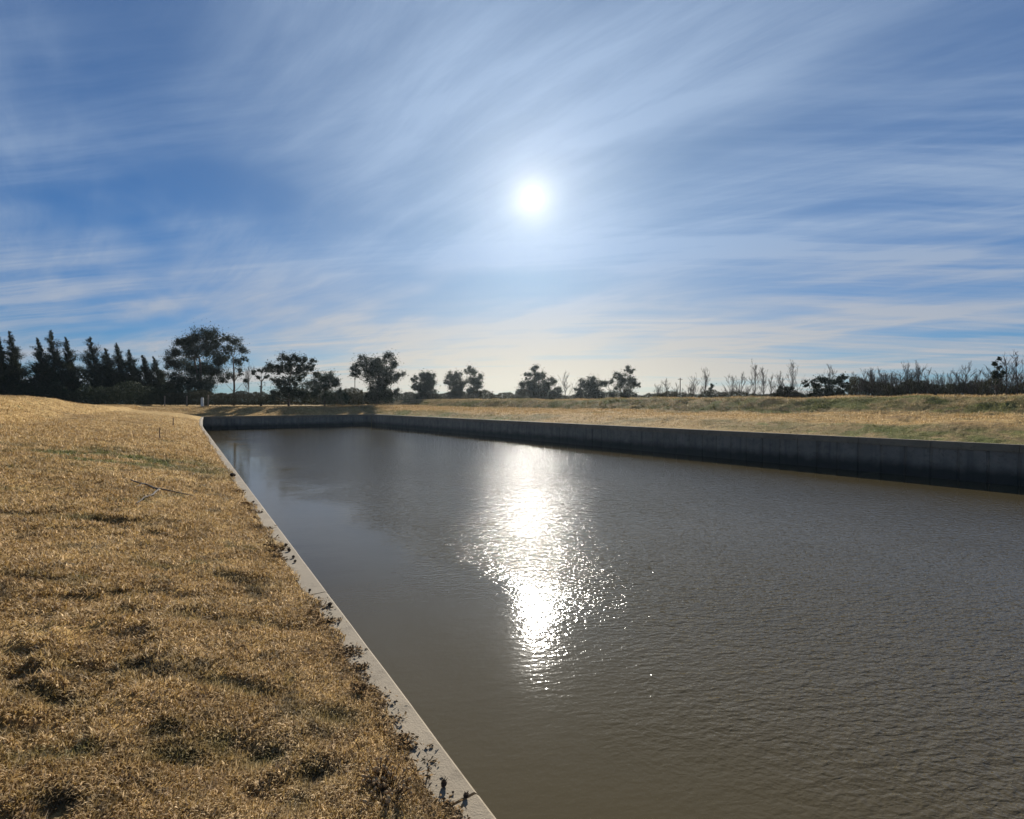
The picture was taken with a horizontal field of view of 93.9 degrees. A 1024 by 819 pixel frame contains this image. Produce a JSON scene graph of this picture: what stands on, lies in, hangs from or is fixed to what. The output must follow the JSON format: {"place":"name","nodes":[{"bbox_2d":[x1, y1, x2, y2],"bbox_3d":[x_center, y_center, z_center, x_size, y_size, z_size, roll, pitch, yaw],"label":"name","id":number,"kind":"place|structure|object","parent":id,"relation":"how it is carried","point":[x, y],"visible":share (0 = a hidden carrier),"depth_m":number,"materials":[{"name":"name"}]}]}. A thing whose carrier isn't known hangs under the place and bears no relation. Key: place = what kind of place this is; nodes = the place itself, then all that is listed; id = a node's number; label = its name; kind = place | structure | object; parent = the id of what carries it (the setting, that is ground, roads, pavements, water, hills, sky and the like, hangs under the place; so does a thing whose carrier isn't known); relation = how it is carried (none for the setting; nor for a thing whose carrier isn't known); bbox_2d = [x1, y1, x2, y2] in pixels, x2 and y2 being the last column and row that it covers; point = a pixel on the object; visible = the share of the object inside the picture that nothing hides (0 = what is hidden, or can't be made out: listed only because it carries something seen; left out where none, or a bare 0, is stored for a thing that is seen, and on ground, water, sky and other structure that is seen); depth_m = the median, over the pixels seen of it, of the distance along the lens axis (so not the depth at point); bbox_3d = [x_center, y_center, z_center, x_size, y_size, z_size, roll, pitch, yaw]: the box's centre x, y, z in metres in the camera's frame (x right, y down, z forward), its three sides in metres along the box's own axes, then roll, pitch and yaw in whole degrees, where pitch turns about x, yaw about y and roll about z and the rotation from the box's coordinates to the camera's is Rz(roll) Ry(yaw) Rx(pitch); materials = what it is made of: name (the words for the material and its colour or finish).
{"place":"outdoors","nodes":[
{"label":"outdoors","id":0,"kind":"place"},
{"bbox_2d":[0,394,1023,818],"bbox_3d":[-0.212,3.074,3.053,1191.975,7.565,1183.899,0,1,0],"label":"ground","id":1,"kind":"structure","parent":0,"point":[1006,433],"depth_m":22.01,"materials":[{"name":"brown plant"}]},
{"bbox_2d":[0,338,23,395],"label":"casuarina tree","id":2,"kind":"object","parent":1,"relation":"on","point":[4,374],"visible":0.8,"depth_m":99.58,"materials":[{"name":"green plant"}]},
{"bbox_2d":[0,331,36,394],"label":"casuarina tree","id":3,"kind":"object","parent":1,"relation":"on","point":[13,360],"visible":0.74,"depth_m":101.60,"materials":[{"name":"green plant"}]},
{"bbox_2d":[14,337,75,397],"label":"casuarina tree","id":4,"kind":"object","parent":1,"relation":"on","point":[39,367],"visible":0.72,"depth_m":102.95,"materials":[{"name":"green plant"}]},
{"bbox_2d":[22,330,91,397],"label":"casuarina tree","id":5,"kind":"object","parent":1,"relation":"on","point":[55,357],"visible":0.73,"depth_m":105.18,"materials":[{"name":"green plant"}]},
{"bbox_2d":[56,337,85,398],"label":"casuarina tree","id":6,"kind":"object","parent":1,"relation":"on","point":[68,355],"visible":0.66,"depth_m":107.34,"materials":[{"name":"green plant"}]},
{"bbox_2d":[0,379,183,404],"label":"undergrowth","id":7,"kind":"object","parent":1,"relation":"on","point":[158,395],"visible":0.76,"depth_m":99.55,"materials":[{"name":"plant"}]},
{"bbox_2d":[74,336,122,399],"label":"casuarina tree","id":8,"kind":"object","parent":1,"relation":"on","point":[93,373],"visible":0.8,"depth_m":109.18,"materials":[{"name":"green plant"}]},
{"bbox_2d":[97,348,125,401],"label":"casuarina tree","id":9,"kind":"object","parent":1,"relation":"on","point":[109,364],"visible":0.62,"depth_m":111.50,"materials":[{"name":"green plant"}]},
{"bbox_2d":[103,342,147,399],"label":"casuarina tree","id":10,"kind":"object","parent":1,"relation":"on","point":[121,362],"visible":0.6,"depth_m":113.52,"materials":[{"name":"green plant"}]},
{"bbox_2d":[118,350,150,399],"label":"casuarina tree","id":11,"kind":"object","parent":1,"relation":"on","point":[135,370],"visible":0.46,"depth_m":115.50,"materials":[{"name":"green plant"}]},
{"bbox_2d":[139,355,163,399],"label":"casuarina tree","id":12,"kind":"object","parent":1,"relation":"on","point":[149,375],"visible":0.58,"depth_m":117.57,"materials":[{"name":"green plant"}]},
{"bbox_2d":[148,356,167,404],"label":"casuarina tree","id":13,"kind":"object","parent":1,"relation":"on","point":[155,365],"visible":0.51,"depth_m":119.51,"materials":[{"name":"green plant"}]},
{"bbox_2d":[130,479,192,502],"bbox_3d":[-6.353,1.476,8.684,0.851,0.195,2.632,-1,1,-40],"label":"fallen branch","id":14,"kind":"object","parent":1,"relation":"on","point":[156,488],"visible":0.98,"depth_m":8.89,"materials":[{"name":"wood"}]},
{"bbox_2d":[157,318,232,405],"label":"eucalyptus tree","id":15,"kind":"object","parent":1,"relation":"on","point":[189,344],"visible":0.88,"depth_m":103.15,"materials":[{"name":"green plant"}]},
{"bbox_2d":[218,332,250,405],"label":"eucalyptus tree","id":16,"kind":"object","parent":1,"relation":"on","point":[228,350],"visible":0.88,"depth_m":108.06,"materials":[{"name":"green plant"}]},
{"bbox_2d":[235,362,253,405],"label":"bare tree","id":17,"kind":"object","parent":1,"relation":"on","point":[247,377],"visible":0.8,"depth_m":117.78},
{"bbox_2d":[250,368,269,405],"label":"tree","id":18,"kind":"object","parent":1,"relation":"on","point":[253,371],"visible":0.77,"depth_m":101.80,"materials":[{"name":"green plant"}]},
{"bbox_2d":[166,387,363,405],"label":"undergrowth","id":19,"kind":"object","parent":1,"relation":"on","point":[240,398],"visible":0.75,"depth_m":94.05,"materials":[{"name":"green plant"}]},
{"bbox_2d":[203,414,370,429],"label":"retaining wall","id":20,"kind":"structure","parent":1,"relation":"on","point":[240,422],"depth_m":70.41,"materials":[{"name":"concrete"}]},
{"bbox_2d":[260,351,317,405],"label":"eucalyptus tree","id":21,"kind":"object","parent":1,"relation":"on","point":[288,391],"visible":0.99,"depth_m":89.06,"materials":[{"name":"green plant"}]},
{"bbox_2d":[298,368,351,405],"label":"rounded tree","id":22,"kind":"object","parent":1,"relation":"on","point":[325,381],"visible":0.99,"depth_m":87.79,"materials":[{"name":"green plant"}]},
{"bbox_2d":[199,417,495,818],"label":"retaining wall","id":23,"kind":"structure","parent":1,"relation":"on","point":[458,783],"depth_m":3.01,"materials":[{"name":"concrete"}]},
{"bbox_2d":[226,467,470,818],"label":"leaf litter","id":24,"kind":"object","parent":23,"relation":"on","point":[404,741],"visible":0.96,"depth_m":3.12,"materials":[{"name":"brown plant"}]},
{"bbox_2d":[441,776,447,786],"bbox_3d":[-0.338,1.844,2.365,0.037,0.045,0.037,0,1,7],"label":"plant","id":25,"kind":"object","parent":23,"relation":"on","point":[443,782],"visible":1,"depth_m":2.36,"materials":[{"name":"black plant"}]},
{"bbox_2d":[463,791,468,797],"bbox_3d":[-0.221,1.851,2.299,0.027,0.031,0.029,0,1,-3],"label":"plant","id":26,"kind":"object","parent":23,"relation":"on","point":[465,794],"visible":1,"depth_m":2.29,"materials":[{"name":"black plant"}]},
{"bbox_2d":[362,755,391,780],"bbox_3d":[-0.665,1.793,2.375,0.144,0.112,0.140,0,1,0],"label":"dried weed","id":27,"kind":"object","parent":1,"relation":"on","point":[376,769],"visible":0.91,"depth_m":2.37,"materials":[{"name":"brown plant"}]},
{"bbox_2d":[348,348,406,404],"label":"eucalyptus tree","id":28,"kind":"object","parent":1,"relation":"on","point":[379,391],"visible":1,"depth_m":96.70,"materials":[{"name":"green plant"}]},
{"bbox_2d":[359,763,411,807],"bbox_3d":[-0.602,1.810,2.275,0.249,0.113,0.222,0,1,-23],"label":"dried weed","id":29,"kind":"object","parent":1,"relation":"on","point":[376,780],"visible":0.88,"depth_m":2.28,"materials":[{"name":"brown plant"}]},
{"bbox_2d":[410,368,440,398],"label":"eucalyptus tree","id":30,"kind":"object","parent":1,"relation":"on","point":[428,382],"visible":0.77,"depth_m":116.76,"materials":[{"name":"green plant"}]},
{"bbox_2d":[346,389,546,404],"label":"undergrowth","id":31,"kind":"object","parent":1,"relation":"on","point":[404,396],"visible":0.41,"depth_m":114.74,"materials":[{"name":"green plant"}]},
{"bbox_2d":[443,369,467,397],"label":"eucalyptus tree","id":32,"kind":"object","parent":1,"relation":"on","point":[456,382],"visible":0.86,"depth_m":118.94,"materials":[{"name":"green plant"}]},
{"bbox_2d":[463,365,485,395],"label":"eucalyptus tree","id":33,"kind":"object","parent":1,"relation":"on","point":[476,382],"visible":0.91,"depth_m":120.21,"materials":[{"name":"green plant"}]},
{"bbox_2d":[515,364,564,399],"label":"eucalyptus tree","id":34,"kind":"object","parent":1,"relation":"on","point":[535,387],"visible":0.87,"depth_m":123.28,"materials":[{"name":"green plant"}]},
{"bbox_2d":[92,393,1023,443],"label":"grass","id":35,"kind":"structure","parent":1,"relation":"on","point":[430,407],"depth_m":53.67,"materials":[{"name":"beige plant"}]},
{"bbox_2d":[559,370,577,398],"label":"bare tree","id":36,"kind":"object","parent":1,"relation":"on","point":[564,384],"visible":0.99,"depth_m":121.88,"materials":[{"name":"grey plant"}]},
{"bbox_2d":[570,374,608,398],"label":"eucalyptus tree","id":37,"kind":"object","parent":1,"relation":"on","point":[591,386],"visible":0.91,"depth_m":123.01,"materials":[{"name":"green plant"}]},
{"bbox_2d":[546,392,663,399],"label":"undergrowth","id":38,"kind":"object","parent":1,"relation":"on","point":[648,395],"visible":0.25,"depth_m":122.48,"materials":[{"name":"green plant"}]},
{"bbox_2d":[605,365,640,397],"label":"eucalyptus tree","id":39,"kind":"object","parent":1,"relation":"on","point":[632,382],"visible":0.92,"depth_m":122.72,"materials":[{"name":"green plant"}]},
{"bbox_2d":[660,379,670,392],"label":"bare tree","id":40,"kind":"object","parent":1,"relation":"on","point":[666,386],"visible":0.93,"depth_m":108.01,"materials":[{"name":"plant"}]},
{"bbox_2d":[685,376,699,396],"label":"bare tree","id":41,"kind":"object","parent":1,"relation":"on","point":[693,383],"visible":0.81,"depth_m":105.01,"materials":[{"name":"grey plant"}]},
{"bbox_2d":[371,414,1023,485],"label":"retaining wall","id":42,"kind":"structure","parent":1,"relation":"on","point":[996,463],"depth_m":28.80,"materials":[{"name":"concrete"}]},
{"bbox_2d":[700,367,710,395],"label":"bare tree","id":43,"kind":"object","parent":1,"relation":"on","point":[705,382],"visible":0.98,"depth_m":101.90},
{"bbox_2d":[723,374,736,395],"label":"bare tree","id":44,"kind":"object","parent":1,"relation":"on","point":[731,383],"visible":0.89,"depth_m":98.01,"materials":[{"name":"grey plant"}]},
{"bbox_2d":[732,372,746,394],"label":"bare tree","id":45,"kind":"object","parent":1,"relation":"on","point":[742,378],"visible":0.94,"depth_m":98.02,"materials":[{"name":"plant"}]},
{"bbox_2d":[653,389,847,397],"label":"thicket","id":46,"kind":"object","parent":1,"relation":"on","point":[707,395],"visible":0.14,"depth_m":96.06,"materials":[{"name":"green plant"}]},
{"bbox_2d":[747,359,765,395],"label":"bare tree","id":47,"kind":"object","parent":1,"relation":"on","point":[755,374],"visible":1,"depth_m":96.77,"materials":[{"name":"grey plant"}]},
{"bbox_2d":[758,367,770,393],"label":"bare tree","id":48,"kind":"object","parent":1,"relation":"on","point":[763,384],"visible":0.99,"depth_m":96.94,"materials":[{"name":"plant"}]},
{"bbox_2d":[768,375,776,396],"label":"bare tree","id":49,"kind":"object","parent":1,"relation":"on","point":[771,378],"visible":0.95,"depth_m":95.82,"materials":[{"name":"grey plant"}]},
{"bbox_2d":[775,373,785,388],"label":"bare tree","id":50,"kind":"object","parent":1,"relation":"on","point":[780,382],"visible":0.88,"depth_m":95.64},
{"bbox_2d":[770,383,805,398],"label":"bush","id":51,"kind":"object","parent":1,"relation":"on","point":[787,391],"visible":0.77,"depth_m":92.75,"materials":[{"name":"green plant"}]},
{"bbox_2d":[787,359,803,391],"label":"bare tree","id":52,"kind":"object","parent":1,"relation":"on","point":[792,381],"visible":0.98,"depth_m":94.77,"materials":[{"name":"grey plant"}]},
{"bbox_2d":[801,373,856,397],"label":"spreading tree","id":53,"kind":"object","parent":1,"relation":"on","point":[828,390],"visible":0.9,"depth_m":91.39,"materials":[{"name":"green plant"}]},
{"bbox_2d":[823,366,837,384],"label":"bare tree","id":54,"kind":"object","parent":1,"relation":"on","point":[832,373],"visible":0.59,"depth_m":94.90,"materials":[{"name":"plant"}]},
{"bbox_2d":[851,372,861,393],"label":"bare sapling","id":55,"kind":"object","parent":1,"relation":"on","point":[855,384],"visible":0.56,"depth_m":87.15,"materials":[{"name":"black plant"}]},
{"bbox_2d":[855,377,865,395],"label":"bare sapling","id":56,"kind":"object","parent":1,"relation":"on","point":[860,387],"visible":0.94,"depth_m":83.90,"materials":[{"name":"brown plant"}]},
{"bbox_2d":[859,368,874,394],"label":"bare sapling","id":57,"kind":"object","parent":1,"relation":"on","point":[864,379],"visible":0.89,"depth_m":84.45,"materials":[{"name":"black plant"}]},
{"bbox_2d":[865,382,873,394],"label":"bare sapling","id":58,"kind":"object","parent":1,"relation":"on","point":[867,389],"visible":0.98,"depth_m":84.53,"materials":[{"name":"black plant"}]},
{"bbox_2d":[864,368,881,395],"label":"bare sapling","id":59,"kind":"object","parent":1,"relation":"on","point":[870,378],"visible":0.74,"depth_m":85.61,"materials":[{"name":"wood"}]},
{"bbox_2d":[866,371,882,396],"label":"bare sapling","id":60,"kind":"object","parent":1,"relation":"on","point":[872,383],"visible":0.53,"depth_m":86.11,"materials":[{"name":"plant"}]},
{"bbox_2d":[870,369,885,395],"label":"bare sapling","id":61,"kind":"object","parent":1,"relation":"on","point":[881,379],"visible":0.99,"depth_m":84.33,"materials":[{"name":"wood"}]},
{"bbox_2d":[883,372,893,394],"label":"bare sapling","id":62,"kind":"object","parent":1,"relation":"on","point":[886,379],"visible":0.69,"depth_m":89.98,"materials":[{"name":"black plant"}]},
{"bbox_2d":[891,373,904,393],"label":"bare sapling","id":63,"kind":"object","parent":1,"relation":"on","point":[894,378],"visible":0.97,"depth_m":85.25,"materials":[{"name":"plant"}]},
{"bbox_2d":[898,360,916,389],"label":"bare tree","id":64,"kind":"object","parent":1,"relation":"on","point":[907,371],"visible":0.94,"depth_m":88.25,"materials":[{"name":"plant"}]},
{"bbox_2d":[908,360,931,392],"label":"bare tree","id":65,"kind":"object","parent":1,"relation":"on","point":[916,368],"visible":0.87,"depth_m":87.71,"materials":[{"name":"grey plant"}]},
{"bbox_2d":[921,381,933,393],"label":"bare sapling","id":66,"kind":"object","parent":1,"relation":"on","point":[926,386],"visible":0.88,"depth_m":84.36,"materials":[{"name":"brown plant"}]},
{"bbox_2d":[923,369,932,390],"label":"bare sapling","id":67,"kind":"object","parent":1,"relation":"on","point":[928,381],"visible":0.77,"depth_m":88.56,"materials":[{"name":"grey plant"}]},
{"bbox_2d":[930,382,939,395],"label":"bare sapling","id":68,"kind":"object","parent":1,"relation":"on","point":[935,389],"visible":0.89,"depth_m":84.48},
{"bbox_2d":[848,376,1023,396],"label":"thicket","id":69,"kind":"object","parent":1,"relation":"on","point":[889,391],"visible":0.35,"depth_m":85.75,"materials":[{"name":"green plant"}]},
{"bbox_2d":[933,372,946,391],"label":"bare sapling","id":70,"kind":"object","parent":1,"relation":"on","point":[937,382],"visible":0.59,"depth_m":94.71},
{"bbox_2d":[947,370,966,393],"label":"bare sapling","id":71,"kind":"object","parent":1,"relation":"on","point":[957,381],"visible":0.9,"depth_m":86.02,"materials":[{"name":"plant"}]},
{"bbox_2d":[955,377,965,394],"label":"bare sapling","id":72,"kind":"object","parent":1,"relation":"on","point":[960,384],"visible":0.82,"depth_m":85.52,"materials":[{"name":"brown plant"}]},
{"bbox_2d":[951,361,976,394],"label":"bare tree","id":73,"kind":"object","parent":1,"relation":"on","point":[969,369],"visible":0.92,"depth_m":85.83,"materials":[{"name":"grey plant"}]},
{"bbox_2d":[965,377,975,395],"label":"bare sapling","id":74,"kind":"object","parent":1,"relation":"on","point":[967,388],"visible":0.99,"depth_m":83.81,"materials":[{"name":"brown plant"}]},
{"bbox_2d":[970,377,982,394],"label":"bare sapling","id":75,"kind":"object","parent":1,"relation":"on","point":[976,383],"visible":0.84,"depth_m":84.53,"materials":[{"name":"brown plant"}]},
{"bbox_2d":[982,366,999,392],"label":"bare sapling","id":76,"kind":"object","parent":1,"relation":"on","point":[989,377],"visible":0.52,"depth_m":88.17,"materials":[{"name":"grey plant"}]},
{"bbox_2d":[989,379,1004,394],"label":"bare sapling","id":77,"kind":"object","parent":1,"relation":"on","point":[997,391],"visible":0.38,"depth_m":84.15,"materials":[{"name":"brown plant"}]},
{"bbox_2d":[990,356,1008,393],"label":"eucalyptus tree","id":78,"kind":"object","parent":1,"relation":"on","point":[996,375],"visible":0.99,"depth_m":81.21,"materials":[{"name":"green plant"}]},
{"bbox_2d":[999,353,1015,394],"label":"bare tree","id":79,"kind":"object","parent":1,"relation":"on","point":[1006,364],"visible":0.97,"depth_m":81.85,"materials":[{"name":"plant"}]},
{"bbox_2d":[1007,349,1023,394],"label":"bare tree","id":80,"kind":"object","parent":1,"relation":"on","point":[1016,378],"visible":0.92,"depth_m":82.00,"materials":[{"name":"grey plant"}]},
{"bbox_2d":[0,0,1023,403],"label":"sky","id":81,"kind":"structure","parent":0,"point":[670,190],"materials":[{"name":"blue"}]},
{"bbox_2d":[206,425,1023,818],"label":"water","id":82,"kind":"structure","parent":0,"point":[558,631],"depth_m":8.31,"materials":[{"name":"liquid"}]}
]}

